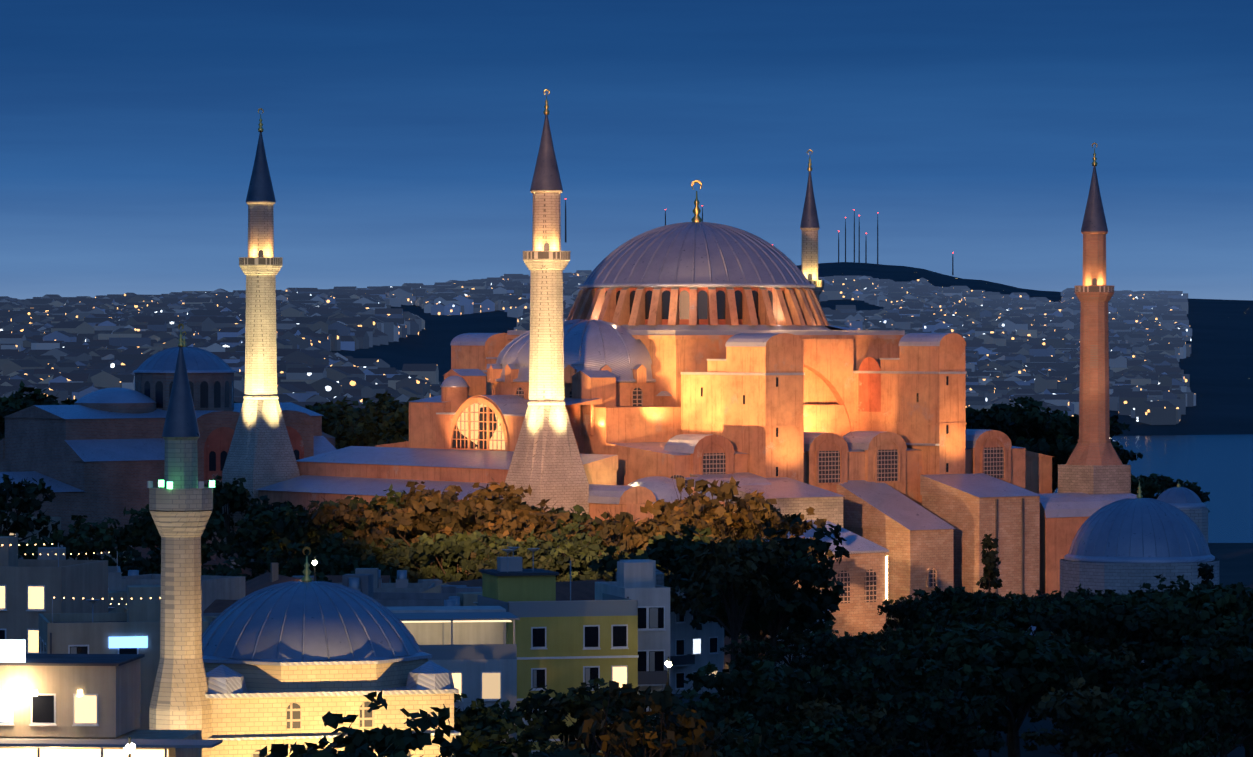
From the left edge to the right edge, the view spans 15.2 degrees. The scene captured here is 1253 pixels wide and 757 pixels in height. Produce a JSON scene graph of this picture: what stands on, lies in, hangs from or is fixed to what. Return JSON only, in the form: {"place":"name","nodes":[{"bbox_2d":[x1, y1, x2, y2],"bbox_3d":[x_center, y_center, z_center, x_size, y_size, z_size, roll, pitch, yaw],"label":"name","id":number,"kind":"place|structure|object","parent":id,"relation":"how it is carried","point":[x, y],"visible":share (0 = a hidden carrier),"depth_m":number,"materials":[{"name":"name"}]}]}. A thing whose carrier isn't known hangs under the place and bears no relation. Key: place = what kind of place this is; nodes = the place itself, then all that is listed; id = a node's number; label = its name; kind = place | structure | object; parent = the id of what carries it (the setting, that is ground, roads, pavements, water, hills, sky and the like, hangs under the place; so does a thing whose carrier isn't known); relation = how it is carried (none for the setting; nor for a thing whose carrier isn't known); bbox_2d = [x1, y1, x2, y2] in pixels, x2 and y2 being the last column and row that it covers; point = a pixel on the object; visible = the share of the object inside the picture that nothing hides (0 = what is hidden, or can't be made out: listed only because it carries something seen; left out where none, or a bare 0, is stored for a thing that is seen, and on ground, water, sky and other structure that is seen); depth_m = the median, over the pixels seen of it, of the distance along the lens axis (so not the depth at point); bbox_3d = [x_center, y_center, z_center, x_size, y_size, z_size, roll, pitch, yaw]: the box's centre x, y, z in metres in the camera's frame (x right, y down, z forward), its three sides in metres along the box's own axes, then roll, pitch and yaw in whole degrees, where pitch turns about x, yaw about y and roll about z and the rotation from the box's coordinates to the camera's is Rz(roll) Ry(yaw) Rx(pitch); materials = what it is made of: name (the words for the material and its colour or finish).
{"place":"outdoors","nodes":[
{"label":"outdoors","id":0,"kind":"place"},
{"bbox_2d":[0,0,1252,299],"label":"sky","id":1,"kind":"structure","parent":0,"point":[402,138],"materials":[{"name":"blue"}]},
{"bbox_2d":[331,262,1252,435],"bbox_3d":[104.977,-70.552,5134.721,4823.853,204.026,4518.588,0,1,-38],"label":"hills","id":2,"kind":"structure","parent":0,"point":[1217,365],"depth_m":4523.43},
{"bbox_2d":[0,270,1195,424],"bbox_3d":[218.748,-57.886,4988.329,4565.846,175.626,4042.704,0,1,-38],"label":"city","id":3,"kind":"object","parent":2,"relation":"on","point":[1023,345],"visible":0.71,"depth_m":4109.22},
{"bbox_2d":[674,543,1252,756],"bbox_3d":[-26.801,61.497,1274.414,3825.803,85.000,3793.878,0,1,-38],"label":"ground","id":4,"kind":"structure","parent":0,"point":[1235,563],"depth_m":591.61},
{"bbox_2d":[0,474,64,542],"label":"tree","id":5,"kind":"object","parent":4,"relation":"on","point":[27,506],"visible":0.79,"depth_m":633.99,"materials":[{"name":"green plant"}]},
{"bbox_2d":[10,380,58,404],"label":"tree","id":6,"kind":"object","parent":4,"relation":"on","point":[36,397],"visible":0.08,"depth_m":1016.55,"materials":[{"name":"green plant"}]},
{"bbox_2d":[0,396,76,429],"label":"tree","id":7,"kind":"object","parent":4,"relation":"on","point":[15,405],"visible":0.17,"depth_m":922.30,"materials":[{"name":"green plant"}]},
{"bbox_2d":[16,515,142,566],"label":"tree","id":8,"kind":"object","parent":4,"relation":"on","point":[99,535],"visible":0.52,"depth_m":555.70,"materials":[{"name":"green plant"}]},
{"bbox_2d":[0,536,215,729],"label":"hotels","id":9,"kind":"object","parent":4,"relation":"on","point":[53,600],"visible":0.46,"depth_m":322.00,"materials":[{"name":"white paint"}]},
{"bbox_2d":[0,640,222,756],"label":"restaurant terraces","id":10,"kind":"object","parent":4,"relation":"on","point":[70,705],"visible":1,"depth_m":259.56,"materials":[{"name":"white paint"}]},
{"bbox_2d":[111,536,160,575],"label":"tree","id":11,"kind":"object","parent":4,"relation":"on","point":[152,565],"visible":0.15,"depth_m":479.75,"materials":[{"name":"green plant"}]},
{"bbox_2d":[102,504,231,575],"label":"tree","id":12,"kind":"object","parent":4,"relation":"on","point":[145,527],"visible":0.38,"depth_m":595.18,"materials":[{"name":"green plant"}]},
{"bbox_2d":[0,331,336,559],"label":"domed church","id":13,"kind":"structure","parent":4,"relation":"on","point":[98,456],"depth_m":799.33,"materials":[{"name":"brick"}]},
{"bbox_2d":[201,547,249,579],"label":"tree","id":14,"kind":"object","parent":4,"relation":"on","point":[222,570],"visible":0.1,"depth_m":524.05,"materials":[{"name":"green plant"}]},
{"bbox_2d":[204,477,252,541],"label":"tree","id":15,"kind":"object","parent":4,"relation":"on","point":[233,496],"visible":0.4,"depth_m":683.50,"materials":[{"name":"green plant"}]},
{"bbox_2d":[206,500,311,561],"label":"tree","id":16,"kind":"object","parent":4,"relation":"on","point":[243,522],"visible":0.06,"depth_m":607.35,"materials":[{"name":"green plant"}]},
{"bbox_2d":[222,108,299,541],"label":"minaret","id":17,"kind":"object","parent":4,"relation":"on","point":[260,454],"visible":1,"depth_m":691.28,"materials":[{"name":"stone"}]},
{"bbox_2d":[240,495,322,549],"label":"tree","id":18,"kind":"object","parent":4,"relation":"on","point":[255,509],"visible":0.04,"depth_m":617.18,"materials":[{"name":"green plant"}]},
{"bbox_2d":[227,505,354,568],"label":"tree","id":19,"kind":"object","parent":4,"relation":"on","point":[273,532],"visible":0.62,"depth_m":596.60,"materials":[{"name":"green plant"}]},
{"bbox_2d":[246,534,336,576],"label":"tree","id":20,"kind":"object","parent":4,"relation":"on","point":[260,564],"visible":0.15,"depth_m":555.22,"materials":[{"name":"green plant"}]},
{"bbox_2d":[147,324,460,756],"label":"small mosque","id":21,"kind":"structure","parent":4,"relation":"on","point":[253,674],"depth_m":279.43,"materials":[{"name":"brown stone"}]},
{"bbox_2d":[301,406,391,448],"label":"tree","id":22,"kind":"object","parent":4,"relation":"on","point":[349,418],"visible":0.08,"depth_m":901.36,"materials":[{"name":"green plant"}]},
{"bbox_2d":[283,541,411,574],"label":"tree","id":23,"kind":"object","parent":4,"relation":"on","point":[297,547],"visible":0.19,"depth_m":550.80,"materials":[{"name":"green plant"}]},
{"bbox_2d":[301,546,402,582],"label":"tree","id":24,"kind":"object","parent":4,"relation":"on","point":[333,564],"visible":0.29,"depth_m":516.08,"materials":[{"name":"green plant"}]},
{"bbox_2d":[259,688,455,756],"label":"tree","id":25,"kind":"object","parent":4,"relation":"on","point":[384,741],"visible":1,"depth_m":232.86,"materials":[{"name":"green plant"}]},
{"bbox_2d":[314,396,408,440],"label":"tree","id":26,"kind":"object","parent":4,"relation":"on","point":[393,419],"visible":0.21,"depth_m":919.38,"materials":[{"name":"green plant"}]},
{"bbox_2d":[307,498,416,547],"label":"tree","id":27,"kind":"object","parent":4,"relation":"on","point":[342,512],"visible":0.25,"depth_m":592.84,"materials":[{"name":"green plant"}]},
{"bbox_2d":[2,511,723,693],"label":"town","id":28,"kind":"object","parent":4,"relation":"on","point":[692,651],"visible":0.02,"depth_m":468.38,"materials":[{"name":"white paint"}]},
{"bbox_2d":[322,419,407,447],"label":"tree","id":29,"kind":"object","parent":4,"relation":"on","point":[356,434],"visible":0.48,"depth_m":896.10,"materials":[{"name":"green plant"}]},
{"bbox_2d":[323,484,415,541],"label":"tree","id":30,"kind":"object","parent":4,"relation":"on","point":[391,499],"visible":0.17,"depth_m":598.85,"materials":[{"name":"green plant"}]},
{"bbox_2d":[334,393,419,439],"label":"tree","id":31,"kind":"object","parent":4,"relation":"on","point":[388,404],"visible":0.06,"depth_m":968.24,"materials":[{"name":"green plant"}]},
{"bbox_2d":[311,532,467,578],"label":"tree","id":32,"kind":"object","parent":4,"relation":"on","point":[400,552],"visible":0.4,"depth_m":546.59,"materials":[{"name":"green plant"}]},
{"bbox_2d":[342,574,477,606],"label":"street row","id":33,"kind":"object","parent":4,"relation":"on","point":[362,583],"visible":0.02,"depth_m":392.38,"materials":[{"name":"white"}]},
{"bbox_2d":[346,481,491,550],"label":"tree","id":34,"kind":"object","parent":4,"relation":"on","point":[405,520],"visible":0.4,"depth_m":584.24,"materials":[{"name":"green plant"}]},
{"bbox_2d":[386,606,519,756],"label":"hotel terrace","id":35,"kind":"structure","parent":4,"relation":"on","point":[471,650],"depth_m":311.98,"materials":[{"name":"white paint"}]},
{"bbox_2d":[408,530,515,580],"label":"tree","id":36,"kind":"object","parent":4,"relation":"on","point":[456,547],"visible":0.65,"depth_m":541.62,"materials":[{"name":"green plant"}]},
{"bbox_2d":[403,477,570,573],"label":"tree","id":37,"kind":"object","parent":4,"relation":"on","point":[466,510],"visible":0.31,"depth_m":583.47,"materials":[{"name":"green plant"}]},
{"bbox_2d":[454,693,546,756],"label":"tree","id":38,"kind":"object","parent":4,"relation":"on","point":[480,726],"visible":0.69,"depth_m":298.00,"materials":[{"name":"green plant"}]},
{"bbox_2d":[444,737,578,756],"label":"tree","id":39,"kind":"object","parent":4,"relation":"on","point":[458,748],"visible":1,"depth_m":221.86,"materials":[{"name":"green plant"}]},
{"bbox_2d":[460,529,596,580],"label":"tree","id":40,"kind":"object","parent":4,"relation":"on","point":[547,562],"visible":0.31,"depth_m":525.75,"materials":[{"name":"green plant"}]},
{"bbox_2d":[473,504,600,547],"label":"tree","id":41,"kind":"object","parent":4,"relation":"on","point":[515,522],"visible":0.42,"depth_m":567.34,"materials":[{"name":"green plant"}]},
{"bbox_2d":[505,89,588,514],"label":"minaret","id":42,"kind":"object","parent":4,"relation":"on","point":[546,463],"visible":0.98,"depth_m":636.31,"materials":[{"name":"stone"}]},
{"bbox_2d":[478,547,638,756],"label":"yellow building","id":43,"kind":"structure","parent":4,"relation":"on","point":[562,646],"depth_m":332.58,"materials":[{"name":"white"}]},
{"bbox_2d":[539,521,617,554],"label":"tree","id":44,"kind":"object","parent":4,"relation":"on","point":[578,538],"visible":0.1,"depth_m":562.08,"materials":[{"name":"green plant"}]},
{"bbox_2d":[514,678,649,754],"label":"tree","id":45,"kind":"object","parent":4,"relation":"on","point":[559,707],"visible":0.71,"depth_m":308.00,"materials":[{"name":"green plant"}]},
{"bbox_2d":[556,554,616,581],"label":"tree","id":46,"kind":"object","parent":4,"relation":"on","point":[589,573],"visible":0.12,"depth_m":516.95,"materials":[{"name":"green plant"}]},
{"bbox_2d":[549,545,637,575],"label":"tree","id":47,"kind":"object","parent":4,"relation":"on","point":[579,559],"visible":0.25,"depth_m":521.27,"materials":[{"name":"green plant"}]},
{"bbox_2d":[580,506,660,558],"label":"tree","id":48,"kind":"object","parent":4,"relation":"on","point":[608,528],"visible":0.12,"depth_m":557.32,"materials":[{"name":"green plant"}]},
{"bbox_2d":[595,559,669,726],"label":"building","id":49,"kind":"structure","parent":4,"relation":"on","point":[636,579],"depth_m":340.15,"materials":[{"name":"white paint"}]},
{"bbox_2d":[561,680,735,756],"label":"tree","id":50,"kind":"object","parent":4,"relation":"on","point":[689,732],"visible":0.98,"depth_m":253.63,"materials":[{"name":"green plant"}]},
{"bbox_2d":[589,523,707,591],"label":"tree","id":51,"kind":"object","parent":4,"relation":"on","point":[665,554],"visible":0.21,"depth_m":485.88,"materials":[{"name":"green plant"}]},
{"bbox_2d":[592,499,730,540],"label":"tree","id":52,"kind":"object","parent":4,"relation":"on","point":[694,520],"visible":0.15,"depth_m":566.97,"materials":[{"name":"green plant"}]},
{"bbox_2d":[607,509,735,572],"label":"tree","id":53,"kind":"object","parent":4,"relation":"on","point":[641,542],"visible":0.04,"depth_m":539.36,"materials":[{"name":"green plant"}]},
{"bbox_2d":[256,180,1136,619],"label":"mosque","id":54,"kind":"structure","parent":4,"relation":"on","point":[696,348],"depth_m":674.96,"materials":[{"name":"stone"}]},
{"bbox_2d":[640,490,778,541],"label":"tree","id":55,"kind":"object","parent":4,"relation":"on","point":[648,506],"visible":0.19,"depth_m":575.62,"materials":[{"name":"green plant"}]},
{"bbox_2d":[656,476,775,539],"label":"tree","id":56,"kind":"object","parent":4,"relation":"on","point":[726,491],"visible":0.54,"depth_m":574.90,"materials":[{"name":"green plant"}]},
{"bbox_2d":[646,689,786,755],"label":"tree","id":57,"kind":"object","parent":4,"relation":"on","point":[712,713],"visible":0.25,"depth_m":287.69,"materials":[{"name":"green plant"}]},
{"bbox_2d":[654,691,801,738],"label":"tree","id":58,"kind":"object","parent":4,"relation":"on","point":[706,694],"visible":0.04,"depth_m":291.76,"materials":[{"name":"green plant"}]},
{"bbox_2d":[670,536,794,671],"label":"tree","id":59,"kind":"object","parent":4,"relation":"on","point":[726,555],"visible":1,"depth_m":409.18,"materials":[{"name":"green plant"}]},
{"bbox_2d":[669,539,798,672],"bbox_3d":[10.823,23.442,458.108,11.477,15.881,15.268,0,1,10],"label":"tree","id":60,"kind":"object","parent":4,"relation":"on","point":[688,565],"visible":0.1,"depth_m":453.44,"materials":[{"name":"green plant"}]},
{"bbox_2d":[686,727,786,756],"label":"tree","id":61,"kind":"object","parent":4,"relation":"on","point":[736,740],"visible":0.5,"depth_m":263.53,"materials":[{"name":"green plant"}]},
{"bbox_2d":[684,660,814,748],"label":"tree","id":62,"kind":"object","parent":4,"relation":"on","point":[765,682],"visible":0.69,"depth_m":291.42,"materials":[{"name":"green plant"}]},
{"bbox_2d":[720,635,797,671],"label":"tree","id":63,"kind":"object","parent":4,"relation":"on","point":[747,648],"visible":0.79,"depth_m":398.69,"materials":[{"name":"green plant"}]},
{"bbox_2d":[684,535,835,658],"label":"tree","id":64,"kind":"object","parent":4,"relation":"on","point":[798,627],"visible":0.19,"depth_m":436.25,"materials":[{"name":"green plant"}]},
{"bbox_2d":[718,498,832,658],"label":"tree","id":65,"kind":"object","parent":4,"relation":"on","point":[775,518],"visible":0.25,"depth_m":584.63,"materials":[{"name":"green plant"}]},
{"bbox_2d":[703,512,852,665],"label":"tree","id":66,"kind":"object","parent":4,"relation":"on","point":[811,605],"visible":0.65,"depth_m":416.88,"materials":[{"name":"green plant"}]},
{"bbox_2d":[702,710,858,754],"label":"tree","id":67,"kind":"object","parent":4,"relation":"on","point":[766,732],"visible":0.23,"depth_m":277.12,"materials":[{"name":"green plant"}]},
{"bbox_2d":[759,630,813,666],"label":"tree","id":68,"kind":"object","parent":4,"relation":"on","point":[795,639],"visible":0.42,"depth_m":460.95,"materials":[{"name":"green plant"}]},
{"bbox_2d":[718,720,855,756],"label":"tree","id":69,"kind":"object","parent":4,"relation":"on","point":[824,743],"visible":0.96,"depth_m":264.46,"materials":[{"name":"green plant"}]},
{"bbox_2d":[800,150,824,302],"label":"minaret","id":70,"kind":"object","parent":4,"relation":"on","point":[809,227],"visible":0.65,"depth_m":761.34,"materials":[{"name":"stone"}]},
{"bbox_2d":[765,520,888,637],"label":"building","id":71,"kind":"structure","parent":4,"relation":"on","point":[861,575],"depth_m":603.80,"materials":[{"name":"stone"}]},
{"bbox_2d":[790,625,879,683],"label":"tree","id":72,"kind":"object","parent":4,"relation":"on","point":[824,646],"visible":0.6,"depth_m":368.79,"materials":[{"name":"green plant"}]},
{"bbox_2d":[772,693,901,756],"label":"tree","id":73,"kind":"object","parent":4,"relation":"on","point":[819,711],"visible":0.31,"depth_m":289.55,"materials":[{"name":"green plant"}]},
{"bbox_2d":[775,649,905,723],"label":"tree","id":74,"kind":"object","parent":4,"relation":"on","point":[850,683],"visible":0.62,"depth_m":299.24,"materials":[{"name":"green plant"}]},
{"bbox_2d":[782,707,941,756],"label":"tree","id":75,"kind":"object","parent":4,"relation":"on","point":[858,734],"visible":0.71,"depth_m":277.77,"materials":[{"name":"green plant"}]},
{"bbox_2d":[877,597,941,634],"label":"tree","id":76,"kind":"object","parent":4,"relation":"on","point":[908,610],"visible":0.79,"depth_m":469.09,"materials":[{"name":"green plant"}]},
{"bbox_2d":[912,586,984,628],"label":"tree","id":77,"kind":"object","parent":4,"relation":"on","point":[937,596],"visible":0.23,"depth_m":478.95,"materials":[{"name":"green plant"}]},
{"bbox_2d":[926,590,1022,631],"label":"tree","id":78,"kind":"object","parent":4,"relation":"on","point":[976,600],"visible":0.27,"depth_m":438.80,"materials":[{"name":"green plant"}]},
{"bbox_2d":[976,533,1002,595],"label":"tree","id":79,"kind":"object","parent":4,"relation":"on","point":[989,559],"visible":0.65,"depth_m":600.31,"materials":[{"name":"green plant"}]},
{"bbox_2d":[926,617,1072,756],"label":"tree","id":80,"kind":"object","parent":4,"relation":"on","point":[1066,638],"visible":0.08,"depth_m":330.75,"materials":[{"name":"green plant"}]},
{"bbox_2d":[961,599,1059,745],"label":"tree","id":81,"kind":"object","parent":4,"relation":"on","point":[1021,615],"visible":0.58,"depth_m":359.37,"materials":[{"name":"green plant"}]},
{"bbox_2d":[966,403,1061,457],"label":"tree","id":82,"kind":"object","parent":4,"relation":"on","point":[991,419],"visible":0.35,"depth_m":881.89,"materials":[{"name":"green plant"}]},
{"bbox_2d":[943,620,1097,756],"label":"tree","id":83,"kind":"object","parent":4,"relation":"on","point":[1040,655],"visible":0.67,"depth_m":320.66,"materials":[{"name":"green plant"}]},
{"bbox_2d":[999,401,1112,482],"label":"tree","id":84,"kind":"object","parent":4,"relation":"on","point":[1035,415],"visible":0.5,"depth_m":891.85,"materials":[{"name":"green plant"}]},
{"bbox_2d":[995,653,1151,755],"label":"tree","id":85,"kind":"object","parent":4,"relation":"on","point":[1110,669],"visible":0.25,"depth_m":326.52,"materials":[{"name":"green plant"}]},
{"bbox_2d":[1014,415,1142,487],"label":"tree","id":86,"kind":"object","parent":4,"relation":"on","point":[1125,456],"visible":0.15,"depth_m":899.92,"materials":[{"name":"green plant"}]},
{"bbox_2d":[1017,677,1158,756],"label":"tree","id":87,"kind":"object","parent":4,"relation":"on","point":[1063,709],"visible":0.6,"depth_m":290.99,"materials":[{"name":"green plant"}]},
{"bbox_2d":[1037,594,1149,748],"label":"tree","id":88,"kind":"object","parent":4,"relation":"on","point":[1084,621],"visible":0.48,"depth_m":356.49,"materials":[{"name":"green plant"}]},
{"bbox_2d":[1058,143,1130,494],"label":"minaret","id":89,"kind":"object","parent":4,"relation":"on","point":[1094,464],"visible":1,"depth_m":695.26,"materials":[{"name":"brown"}]},
{"bbox_2d":[1051,631,1142,756],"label":"tree","id":90,"kind":"object","parent":4,"relation":"on","point":[1131,659],"depth_m":338.78,"materials":[{"name":"green plant"}]},
{"bbox_2d":[1051,589,1181,688],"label":"tree","id":91,"kind":"object","parent":4,"relation":"on","point":[1130,604],"visible":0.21,"depth_m":364.82,"materials":[{"name":"green plant"}]},
{"bbox_2d":[1060,476,1218,662],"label":"domed building","id":92,"kind":"structure","parent":4,"relation":"on","point":[1124,546],"depth_m":554.88,"materials":[{"name":"stone"}]},
{"bbox_2d":[1131,478,1168,498],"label":"tree","id":93,"kind":"object","parent":4,"relation":"on","point":[1151,487],"visible":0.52,"depth_m":925.19,"materials":[{"name":"green plant"}]},
{"bbox_2d":[1076,681,1252,756],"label":"tree","id":94,"kind":"object","parent":4,"relation":"on","point":[1181,708],"visible":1,"depth_m":287.11,"materials":[{"name":"green plant"}]},
{"bbox_2d":[1111,683,1246,756],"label":"tree","id":95,"kind":"object","parent":4,"relation":"on","point":[1152,695],"visible":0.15,"depth_m":294.35,"materials":[{"name":"green plant"}]},
{"bbox_2d":[1157,481,1207,542],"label":"turbe","id":96,"kind":"structure","parent":4,"relation":"on","point":[1189,503],"depth_m":609.23,"materials":[{"name":"stone"}]},
{"bbox_2d":[1116,592,1252,738],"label":"tree","id":97,"kind":"object","parent":4,"relation":"on","point":[1164,621],"visible":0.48,"depth_m":351.89,"materials":[{"name":"green plant"}]},
{"bbox_2d":[1118,584,1252,681],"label":"tree","id":98,"kind":"object","parent":4,"relation":"on","point":[1222,602],"visible":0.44,"depth_m":355.04,"materials":[{"name":"green plant"}]},
{"bbox_2d":[1140,645,1252,756],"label":"tree","id":99,"kind":"object","parent":4,"relation":"on","point":[1222,670],"visible":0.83,"depth_m":301.73,"materials":[{"name":"green plant"}]},
{"bbox_2d":[1164,618,1252,756],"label":"tree","id":100,"kind":"object","parent":4,"relation":"on","point":[1231,643],"visible":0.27,"depth_m":331.98,"materials":[{"name":"green plant"}]},
{"bbox_2d":[1054,434,1252,542],"bbox_3d":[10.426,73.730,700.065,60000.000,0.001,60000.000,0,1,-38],"label":"sea","id":101,"kind":"structure","parent":0,"point":[1219,468],"depth_m":2773.89,"materials":[{"name":"blue liquid"}]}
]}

